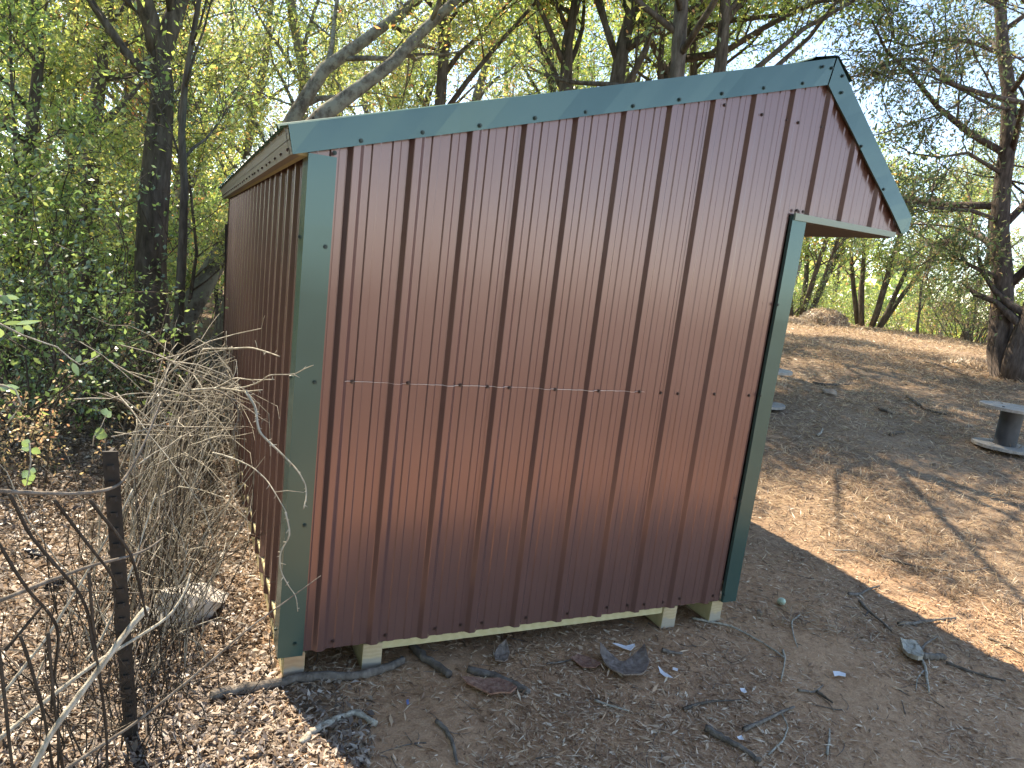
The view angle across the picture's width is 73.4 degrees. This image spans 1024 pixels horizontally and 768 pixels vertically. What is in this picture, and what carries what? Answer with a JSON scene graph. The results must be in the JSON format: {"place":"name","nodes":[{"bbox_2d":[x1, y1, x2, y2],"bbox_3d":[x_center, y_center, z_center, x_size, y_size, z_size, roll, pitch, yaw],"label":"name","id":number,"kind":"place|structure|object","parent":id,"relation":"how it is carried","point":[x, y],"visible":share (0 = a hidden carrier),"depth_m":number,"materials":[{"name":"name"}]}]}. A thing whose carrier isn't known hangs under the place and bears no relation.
{"place":"outdoors","nodes":[
{"label":"outdoors","id":0,"kind":"place"},
{"bbox_2d":[0,230,1023,767],"bbox_3d":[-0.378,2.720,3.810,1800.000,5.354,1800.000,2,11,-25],"label":"ground","id":1,"kind":"structure","parent":0,"point":[856,692],"depth_m":3.65,"materials":[{"name":"soil"}]},
{"bbox_2d":[0,0,115,314],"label":"woodland tree","id":2,"kind":"object","parent":1,"relation":"on","point":[62,30],"visible":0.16,"depth_m":9.66,"materials":[{"name":"green plant"}]},
{"bbox_2d":[0,0,121,383],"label":"sapling","id":3,"kind":"object","parent":1,"relation":"on","point":[34,20],"visible":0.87,"depth_m":6.57,"materials":[{"name":"green plant"}]},
{"bbox_2d":[0,0,132,306],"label":"woodland tree","id":4,"kind":"object","parent":1,"relation":"on","point":[47,134],"visible":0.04,"depth_m":11.71,"materials":[{"name":"green plant"}]},
{"bbox_2d":[0,0,133,369],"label":"oak tree","id":5,"kind":"object","parent":1,"relation":"on","point":[38,73],"visible":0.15,"depth_m":7.42,"materials":[{"name":"brown plant"}]},
{"bbox_2d":[0,0,133,310],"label":"woodland tree","id":6,"kind":"object","parent":1,"relation":"on","point":[68,153],"visible":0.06,"depth_m":11.86,"materials":[{"name":"green plant"}]},
{"bbox_2d":[0,0,144,368],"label":"sapling","id":7,"kind":"object","parent":1,"relation":"on","point":[51,72],"visible":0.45,"depth_m":7.67,"materials":[{"name":"green plant"}]},
{"bbox_2d":[0,253,167,444],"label":"shrub","id":8,"kind":"object","parent":1,"relation":"on","point":[80,410],"visible":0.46,"depth_m":5.90,"materials":[{"name":"green plant"}]},
{"bbox_2d":[0,0,186,356],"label":"sapling","id":9,"kind":"object","parent":1,"relation":"on","point":[90,13],"visible":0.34,"depth_m":8.08,"materials":[{"name":"green plant"}]},
{"bbox_2d":[0,359,187,498],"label":"shrub","id":10,"kind":"object","parent":1,"relation":"on","point":[31,433],"visible":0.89,"depth_m":4.42,"materials":[{"name":"green plant"}]},
{"bbox_2d":[0,151,188,472],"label":"shrub","id":11,"kind":"object","parent":1,"relation":"on","point":[83,351],"visible":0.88,"depth_m":5.02,"materials":[{"name":"green plant"}]},
{"bbox_2d":[0,176,194,383],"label":"shrub","id":12,"kind":"object","parent":1,"relation":"on","point":[94,233],"visible":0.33,"depth_m":7.16,"materials":[{"name":"green plant"}]},
{"bbox_2d":[0,97,204,352],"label":"shrub","id":13,"kind":"object","parent":1,"relation":"on","point":[70,199],"visible":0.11,"depth_m":8.59,"materials":[{"name":"green plant"}]},
{"bbox_2d":[30,307,175,426],"bbox_3d":[-3.689,-0.174,6.096,1.453,1.179,1.251,5,10,-8],"label":"shrub","id":14,"kind":"object","parent":1,"relation":"on","point":[116,403],"visible":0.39,"depth_m":5.98,"materials":[{"name":"green plant"}]},
{"bbox_2d":[11,0,203,333],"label":"sapling","id":15,"kind":"object","parent":1,"relation":"on","point":[142,109],"visible":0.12,"depth_m":10.48,"materials":[{"name":"green plant"}]},
{"bbox_2d":[0,155,217,345],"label":"shrub","id":16,"kind":"object","parent":1,"relation":"on","point":[120,251],"visible":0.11,"depth_m":9.11,"materials":[{"name":"green plant"}]},
{"bbox_2d":[0,144,228,443],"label":"shrub","id":17,"kind":"object","parent":1,"relation":"on","point":[53,300],"visible":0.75,"depth_m":5.59,"materials":[{"name":"green plant"}]},
{"bbox_2d":[0,82,228,396],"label":"shrub","id":18,"kind":"object","parent":1,"relation":"on","point":[42,271],"visible":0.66,"depth_m":6.69,"materials":[{"name":"green plant"}]},
{"bbox_2d":[102,448,138,740],"bbox_3d":[-1.345,0.772,2.367,0.130,1.137,0.056,1,11,-29],"label":"fence post","id":19,"kind":"object","parent":1,"relation":"on","point":[110,458],"visible":0.84,"depth_m":2.33,"materials":[{"name":"metal"}]},
{"bbox_2d":[0,568,139,744],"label":"wire fence","id":20,"kind":"object","parent":19,"relation":"attached to","point":[74,642],"visible":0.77,"depth_m":2.36,"materials":[{"name":"metal"}]},
{"bbox_2d":[0,401,161,495],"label":"bramble cane","id":21,"kind":"object","parent":19,"relation":"attached to","point":[27,492],"visible":1,"depth_m":2.09,"materials":[{"name":"plant"}]},
{"bbox_2d":[133,357,213,718],"bbox_3d":[-1.848,0.536,3.877,0.253,0.866,3.255,3,11,-22],"label":"wire fence","id":22,"kind":"object","parent":19,"relation":"attached to","point":[175,505],"visible":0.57,"depth_m":3.03,"materials":[{"name":"metal"}]},
{"bbox_2d":[17,142,230,314],"bbox_3d":[-6.563,-2.744,12.378,4.204,3.288,4.139,-3,14,-44],"label":"shrub","id":23,"kind":"object","parent":1,"relation":"on","point":[201,205],"visible":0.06,"depth_m":12.45,"materials":[{"name":"green plant"}]},
{"bbox_2d":[0,337,283,767],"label":"stem thicket","id":24,"kind":"object","parent":1,"relation":"on","point":[150,657],"visible":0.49,"depth_m":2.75,"materials":[{"name":"plant"}]},
{"bbox_2d":[0,542,59,712],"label":"bramble cane","id":25,"kind":"object","parent":24,"relation":"on","point":[24,584],"visible":0.97,"depth_m":1.90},
{"bbox_2d":[21,439,40,487],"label":"leafy sprig","id":26,"kind":"object","parent":24,"relation":"attached to","point":[29,475],"visible":1,"depth_m":2.48,"materials":[{"name":"plant"}]},
{"bbox_2d":[18,634,53,767],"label":"bramble cane","id":27,"kind":"object","parent":24,"relation":"in","point":[29,662],"visible":0.94,"depth_m":1.93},
{"bbox_2d":[46,631,63,767],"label":"bramble cane","id":28,"kind":"object","parent":24,"relation":"in","point":[48,639],"visible":0.95,"depth_m":1.96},
{"bbox_2d":[0,489,132,699],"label":"bramble cane","id":29,"kind":"object","parent":24,"relation":"on","point":[13,680],"visible":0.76,"depth_m":2.30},
{"bbox_2d":[0,537,163,602],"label":"bramble cane","id":30,"kind":"object","parent":24,"relation":"attached to","point":[22,591],"visible":0.89,"depth_m":2.02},
{"bbox_2d":[52,498,118,587],"bbox_3d":[-1.194,0.453,1.929,0.015,0.308,0.170,15,13,40],"label":"bramble cane","id":31,"kind":"object","parent":24,"relation":"attached to","point":[71,522],"visible":1,"depth_m":1.92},
{"bbox_2d":[88,499,147,617],"bbox_3d":[-1.131,0.509,1.978,0.012,0.405,0.164,16,13,42],"label":"bramble cane","id":32,"kind":"object","parent":24,"relation":"attached to","point":[104,518],"visible":1,"depth_m":1.98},
{"bbox_2d":[74,293,278,544],"bbox_3d":[-1.673,0.200,3.332,0.812,1.255,2.071,2,11,-25],"label":"cane heap","id":33,"kind":"object","parent":24,"relation":"on","point":[174,362],"visible":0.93,"depth_m":3.16,"materials":[{"name":"plant"}]},
{"bbox_2d":[0,320,99,375],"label":"leafy sprig","id":34,"kind":"object","parent":33,"relation":"attached to","point":[74,367],"visible":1,"depth_m":2.15,"materials":[{"name":"plant"}]},
{"bbox_2d":[0,353,293,767],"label":"dead twigs","id":35,"kind":"object","parent":1,"relation":"on","point":[59,680],"visible":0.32,"depth_m":2.96,"materials":[{"name":"plant"}]},
{"bbox_2d":[68,0,228,391],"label":"oak tree","id":36,"kind":"object","parent":1,"relation":"on","point":[144,240],"visible":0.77,"depth_m":7.20,"materials":[{"name":"brown plant"}]},
{"bbox_2d":[51,0,251,167],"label":"woodland tree","id":37,"kind":"object","parent":1,"relation":"on","point":[139,47],"visible":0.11,"depth_m":11.72,"materials":[{"name":"green plant"}]},
{"bbox_2d":[54,0,248,299],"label":"woodland tree","id":38,"kind":"object","parent":1,"relation":"on","point":[214,5],"visible":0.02,"depth_m":13.93,"materials":[{"name":"green plant"}]},
{"bbox_2d":[77,166,231,328],"bbox_3d":[-5.525,-2.159,11.191,3.548,2.818,3.603,6,10,-3],"label":"shrub","id":39,"kind":"object","parent":1,"relation":"on","point":[173,241],"visible":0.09,"depth_m":10.87,"materials":[{"name":"green plant"}]},
{"bbox_2d":[96,305,220,416],"bbox_3d":[-3.261,-0.212,6.549,1.453,1.179,1.251,5,10,-10],"label":"shrub","id":40,"kind":"object","parent":1,"relation":"on","point":[155,368],"visible":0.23,"depth_m":6.59,"materials":[{"name":"green plant"}]},
{"bbox_2d":[99,146,226,324],"bbox_3d":[-5.429,-2.690,12.806,4.204,3.288,4.139,5,10,-9],"label":"shrub","id":41,"kind":"object","parent":1,"relation":"on","point":[200,200],"visible":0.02,"depth_m":13.10,"materials":[{"name":"green plant"}]},
{"bbox_2d":[91,315,250,582],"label":"arching canes","id":42,"kind":"object","parent":1,"relation":"on","point":[226,370],"visible":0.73,"depth_m":4.20,"materials":[{"name":"plant"}]},
{"bbox_2d":[93,2,258,303],"bbox_3d":[-4.172,-2.615,9.303,2.022,4.699,2.588,16,13,42],"label":"sapling","id":43,"kind":"object","parent":1,"relation":"on","point":[190,162],"visible":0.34,"depth_m":9.08,"materials":[{"name":"green plant"}]},
{"bbox_2d":[61,0,294,310],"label":"woodland tree","id":44,"kind":"object","parent":1,"relation":"on","point":[214,42],"visible":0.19,"depth_m":13.91,"materials":[{"name":"green plant"}]},
{"bbox_2d":[65,0,305,350],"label":"oak tree","id":45,"kind":"object","parent":1,"relation":"on","point":[139,85],"visible":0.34,"depth_m":9.21,"materials":[{"name":"green plant"}]},
{"bbox_2d":[148,582,229,629],"bbox_3d":[-1.550,1.070,3.298,0.260,0.256,0.406,15,13,40],"label":"pale stone","id":46,"kind":"object","parent":1,"relation":"on","point":[208,605],"visible":0.3,"depth_m":3.22,"materials":[{"name":"stone"}]},
{"bbox_2d":[0,324,380,767],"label":"leaf litter","id":47,"kind":"object","parent":1,"relation":"on","point":[159,760],"visible":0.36,"depth_m":2.81,"materials":[{"name":"plant"}]},
{"bbox_2d":[0,648,13,767],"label":"bramble cane","id":48,"kind":"object","parent":47,"relation":"on","point":[3,688],"visible":1,"depth_m":1.90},
{"bbox_2d":[8,493,108,767],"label":"bramble cane","id":49,"kind":"object","parent":47,"relation":"on","point":[41,548],"visible":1,"depth_m":1.95,"materials":[{"name":"plant"}]},
{"bbox_2d":[30,605,149,767],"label":"bramble cane","id":50,"kind":"object","parent":49,"relation":"attached to","point":[101,665],"visible":0.96,"depth_m":1.99,"materials":[{"name":"plant"}]},
{"bbox_2d":[0,573,190,740],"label":"bramble cane","id":51,"kind":"object","parent":47,"relation":"on","point":[45,701],"visible":0.91,"depth_m":2.19,"materials":[{"name":"plant"}]},
{"bbox_2d":[64,575,320,767],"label":"bramble cane","id":52,"kind":"object","parent":47,"relation":"on","point":[81,758],"visible":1,"depth_m":2.19,"materials":[{"name":"plant"}]},
{"bbox_2d":[298,709,377,743],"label":"fallen branch","id":53,"kind":"object","parent":47,"relation":"on","point":[318,728],"visible":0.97,"depth_m":2.68,"materials":[{"name":"wood"}]},
{"bbox_2d":[118,91,269,298],"bbox_3d":[-7.534,-4.799,18.308,6.606,5.167,6.504,-3,14,-43],"label":"shrub","id":54,"kind":"object","parent":1,"relation":"on","point":[222,148],"visible":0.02,"depth_m":16.32,"materials":[{"name":"green plant"}]},
{"bbox_2d":[52,0,341,405],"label":"young tree","id":55,"kind":"object","parent":1,"relation":"on","point":[183,106],"visible":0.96,"depth_m":6.71,"materials":[{"name":"green plant"}]},
{"bbox_2d":[158,0,279,264],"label":"woodland tree","id":56,"kind":"object","parent":1,"relation":"on","point":[227,20],"visible":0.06,"depth_m":22.06,"materials":[{"name":"green plant"}]},
{"bbox_2d":[191,0,289,169],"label":"woodland tree","id":57,"kind":"object","parent":1,"relation":"on","point":[274,113],"visible":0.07,"depth_m":31.94,"materials":[{"name":"green plant"}]},
{"bbox_2d":[171,0,358,180],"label":"woodland tree","id":58,"kind":"object","parent":1,"relation":"on","point":[248,149],"visible":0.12,"depth_m":16.59,"materials":[{"name":"green plant"}]},
{"bbox_2d":[192,0,400,152],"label":"woodland tree","id":59,"kind":"object","parent":1,"relation":"on","point":[301,55],"visible":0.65,"depth_m":13.03,"materials":[{"name":"green plant"}]},
{"bbox_2d":[209,656,404,700],"bbox_3d":[-0.832,1.245,2.897,0.820,0.057,0.098,1,11,-29],"label":"fallen branch","id":60,"kind":"object","parent":1,"relation":"on","point":[307,677],"visible":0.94,"depth_m":2.87,"materials":[{"name":"wood"}]},
{"bbox_2d":[272,0,403,125],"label":"woodland tree","id":61,"kind":"object","parent":1,"relation":"on","point":[325,83],"visible":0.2,"depth_m":17.41,"materials":[{"name":"green plant"}]},
{"bbox_2d":[170,0,531,358],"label":"leaning tree","id":62,"kind":"object","parent":1,"relation":"on","point":[307,97],"visible":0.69,"depth_m":10.27,"materials":[{"name":"green plant"}]},
{"bbox_2d":[303,0,435,114],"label":"woodland tree","id":63,"kind":"object","parent":1,"relation":"on","point":[366,110],"visible":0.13,"depth_m":30.95,"materials":[{"name":"green plant"}]},
{"bbox_2d":[204,0,593,366],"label":"leaning tree","id":64,"kind":"object","parent":1,"relation":"on","point":[337,104],"visible":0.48,"depth_m":9.66,"materials":[{"name":"green plant"}]},
{"bbox_2d":[347,0,488,111],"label":"woodland tree","id":65,"kind":"object","parent":1,"relation":"on","point":[380,96],"visible":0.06,"depth_m":21.57,"materials":[{"name":"green plant"}]},
{"bbox_2d":[408,644,451,677],"bbox_3d":[-0.381,1.266,3.143,0.285,0.045,0.049,16,14,43],"label":"fallen stick","id":66,"kind":"object","parent":1,"relation":"on","point":[422,656],"visible":0.98,"depth_m":3.13,"materials":[{"name":"wood"}]},
{"bbox_2d":[327,0,537,111],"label":"woodland tree","id":67,"kind":"object","parent":1,"relation":"on","point":[425,100],"visible":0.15,"depth_m":17.78,"materials":[{"name":"green plant"}]},
{"bbox_2d":[361,0,559,110],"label":"woodland tree","id":68,"kind":"object","parent":1,"relation":"on","point":[476,95],"visible":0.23,"depth_m":16.31,"materials":[{"name":"green plant"}]},
{"bbox_2d":[350,0,588,105],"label":"elm tree","id":69,"kind":"object","parent":1,"relation":"on","point":[444,69],"visible":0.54,"depth_m":10.91,"materials":[{"name":"green plant"}]},
{"bbox_2d":[461,676,516,694],"bbox_3d":[-0.099,1.306,2.976,0.238,0.024,0.113,5,10,-10],"label":"bark piece","id":70,"kind":"object","parent":1,"relation":"on","point":[492,686],"visible":1,"depth_m":2.98,"materials":[{"name":"wood"}]},
{"bbox_2d":[467,666,530,694],"bbox_3d":[-0.056,1.319,3.069,0.307,0.043,0.061,11,11,22],"label":"stick","id":71,"kind":"object","parent":1,"relation":"on","point":[477,671],"visible":0.78,"depth_m":3.08,"materials":[{"name":"wood"}]},
{"bbox_2d":[457,2,565,102],"bbox_3d":[0.726,-10.243,27.813,6.676,12.343,4.104,-2,14,-42],"label":"woodland tree","id":72,"kind":"object","parent":1,"relation":"on","point":[504,87],"visible":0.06,"depth_m":26.69,"materials":[{"name":"green plant"}]},
{"bbox_2d":[2,176,1023,342],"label":"distant wood","id":73,"kind":"object","parent":1,"relation":"on","point":[875,283],"visible":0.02,"depth_m":70.25,"materials":[{"name":"green plant"}]},
{"bbox_2d":[426,0,639,90],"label":"elm tree","id":74,"kind":"object","parent":1,"relation":"on","point":[568,54],"visible":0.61,"depth_m":10.78,"materials":[{"name":"green plant"}]},
{"bbox_2d":[453,0,633,94],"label":"woodland tree","id":75,"kind":"object","parent":1,"relation":"on","point":[555,64],"visible":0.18,"depth_m":17.71,"materials":[{"name":"green plant"}]},
{"bbox_2d":[218,55,911,676],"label":"shed","id":76,"kind":"structure","parent":1,"relation":"on","point":[536,341],"depth_m":3.08,"materials":[{"name":"brown metal"}]},
{"bbox_2d":[508,0,637,95],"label":"woodland tree","id":77,"kind":"object","parent":1,"relation":"on","point":[582,49],"visible":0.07,"depth_m":24.43,"materials":[{"name":"green plant"}]},
{"bbox_2d":[449,0,717,101],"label":"elm tree","id":78,"kind":"object","parent":1,"relation":"on","point":[681,41],"visible":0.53,"depth_m":8.30,"materials":[{"name":"green plant"}]},
{"bbox_2d":[181,460,1022,767],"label":"twig bits","id":79,"kind":"object","parent":1,"relation":"on","point":[657,640],"visible":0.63,"depth_m":3.25,"materials":[{"name":"wood"}]},
{"bbox_2d":[210,455,1023,767],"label":"wood chips","id":80,"kind":"object","parent":1,"relation":"on","point":[586,723],"visible":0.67,"depth_m":3.07,"materials":[{"name":"wood"}]},
{"bbox_2d":[600,642,648,674],"bbox_3d":[0.539,1.307,3.252,0.231,0.048,0.246,6,10,-3],"label":"bark piece","id":81,"kind":"object","parent":80,"relation":"on","point":[637,663],"visible":1,"depth_m":3.25,"materials":[{"name":"wood"}]},
{"bbox_2d":[586,3,732,82],"bbox_3d":[3.243,-6.348,14.936,3.315,9.970,5.392,9,10,13],"label":"woodland tree","id":82,"kind":"object","parent":1,"relation":"on","point":[637,79],"visible":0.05,"depth_m":14.26,"materials":[{"name":"green plant"}]},
{"bbox_2d":[544,0,779,91],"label":"woodland tree","id":83,"kind":"object","parent":1,"relation":"on","point":[705,63],"visible":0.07,"depth_m":16.74,"materials":[{"name":"green plant"}]},
{"bbox_2d":[529,0,849,87],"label":"elm tree","id":84,"kind":"object","parent":1,"relation":"on","point":[694,67],"visible":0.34,"depth_m":12.91,"materials":[{"name":"green plant"}]},
{"bbox_2d":[577,0,811,83],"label":"elm tree","id":85,"kind":"object","parent":1,"relation":"on","point":[623,47],"visible":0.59,"depth_m":10.03,"materials":[{"name":"green plant"}]},
{"bbox_2d":[704,724,761,761],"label":"fallen branch","id":86,"kind":"object","parent":1,"relation":"on","point":[713,732],"visible":1,"depth_m":2.82,"materials":[{"name":"wood"}]},
{"bbox_2d":[602,0,956,79],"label":"elm tree","id":87,"kind":"object","parent":1,"relation":"on","point":[750,18],"visible":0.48,"depth_m":10.31,"materials":[{"name":"green plant"}]},
{"bbox_2d":[612,0,961,92],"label":"elm tree","id":88,"kind":"object","parent":1,"relation":"on","point":[723,32],"visible":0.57,"depth_m":9.61,"materials":[{"name":"green plant"}]},
{"bbox_2d":[791,259,860,315],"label":"shrub","id":89,"kind":"object","parent":1,"relation":"on","point":[803,293],"visible":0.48,"depth_m":21.40,"materials":[{"name":"green plant"}]},
{"bbox_2d":[799,306,853,328],"bbox_3d":[9.073,-1.645,19.991,1.764,1.232,1.484,2,11,-25],"label":"hay pile","id":90,"kind":"object","parent":1,"relation":"on","point":[826,317],"visible":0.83,"depth_m":19.52,"materials":[{"name":"plant"}]},
{"bbox_2d":[789,111,939,317],"bbox_3d":[9.248,-5.251,21.699,5.367,6.694,6.175,-1,13,-37],"label":"clump tree","id":91,"kind":"object","parent":1,"relation":"on","point":[810,252],"visible":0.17,"depth_m":21.26,"materials":[{"name":"green plant"}]},
{"bbox_2d":[721,321,1023,711],"bbox_3d":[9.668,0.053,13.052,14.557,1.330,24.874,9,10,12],"label":"dry grass","id":92,"kind":"structure","parent":1,"relation":"on","point":[909,333],"depth_m":7.00,"materials":[{"name":"plant"}]},
{"bbox_2d":[765,0,1023,382],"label":"cedar tree","id":93,"kind":"object","parent":1,"relation":"on","point":[1005,348],"visible":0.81,"depth_m":10.82,"materials":[{"name":"green plant"}]},
{"bbox_2d":[865,277,932,330],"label":"shrub","id":94,"kind":"object","parent":1,"relation":"on","point":[897,318],"visible":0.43,"depth_m":27.87,"materials":[{"name":"green plant"}]},
{"bbox_2d":[804,135,1013,328],"bbox_3d":[13.060,-5.057,23.565,6.175,6.694,5.367,4,10,-13],"label":"clump tree","id":95,"kind":"object","parent":1,"relation":"on","point":[858,308],"visible":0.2,"depth_m":23.24,"materials":[{"name":"green plant"}]},
{"bbox_2d":[899,637,923,659],"bbox_3d":[2.165,1.440,3.705,0.098,0.050,0.217,9,10,15],"label":"wood chunk","id":96,"kind":"object","parent":1,"relation":"on","point":[912,648],"visible":1,"depth_m":3.72,"materials":[{"name":"wood"}]},
{"bbox_2d":[903,285,987,336],"bbox_3d":[15.207,-2.592,23.465,2.906,2.358,2.502,10,10,17],"label":"shrub","id":97,"kind":"object","parent":1,"relation":"on","point":[942,319],"visible":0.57,"depth_m":23.90,"materials":[{"name":"green plant"}]},
{"bbox_2d":[902,163,992,334],"bbox_3d":[13.259,-4.053,20.955,2.484,5.354,2.695,6,10,-4],"label":"tree","id":98,"kind":"object","parent":1,"relation":"on","point":[928,285],"visible":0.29,"depth_m":21.15,"materials":[{"name":"green plant"}]},
{"bbox_2d":[937,356,988,373],"bbox_3d":[8.549,-0.315,12.584,1.610,0.470,1.116,2,11,-25],"label":"hay pile","id":99,"kind":"object","parent":1,"relation":"on","point":[981,363],"visible":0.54,"depth_m":12.27,"materials":[{"name":"plant"}]},
{"bbox_2d":[904,236,1023,341],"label":"shrub","id":100,"kind":"object","parent":1,"relation":"on","point":[937,301],"visible":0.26,"depth_m":21.88,"materials":[{"name":"green plant"}]},
{"bbox_2d":[906,248,1023,343],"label":"shrub","id":101,"kind":"object","parent":1,"relation":"on","point":[964,330],"visible":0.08,"depth_m":24.29,"materials":[{"name":"green plant"}]},
{"bbox_2d":[912,245,1023,342],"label":"shrub","id":102,"kind":"object","parent":1,"relation":"on","point":[977,323],"visible":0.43,"depth_m":20.51,"materials":[{"name":"green plant"}]},
{"bbox_2d":[914,233,1023,327],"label":"shrub","id":103,"kind":"object","parent":1,"relation":"on","point":[966,293],"visible":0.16,"depth_m":20.74,"materials":[{"name":"green plant"}]},
{"bbox_2d":[939,88,1023,339],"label":"tree","id":104,"kind":"object","parent":1,"relation":"on","point":[988,200],"visible":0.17,"depth_m":23.79,"materials":[{"name":"green plant"}]},
{"bbox_2d":[971,400,1023,454],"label":"cable spool","id":105,"kind":"object","parent":1,"relation":"on","point":[1009,426],"visible":1,"depth_m":7.27,"materials":[{"name":"grey wood"}]},
{"bbox_2d":[0,0,1023,319],"label":"sky","id":106,"kind":"structure","parent":0,"point":[818,45],"materials":[{"name":"white"}]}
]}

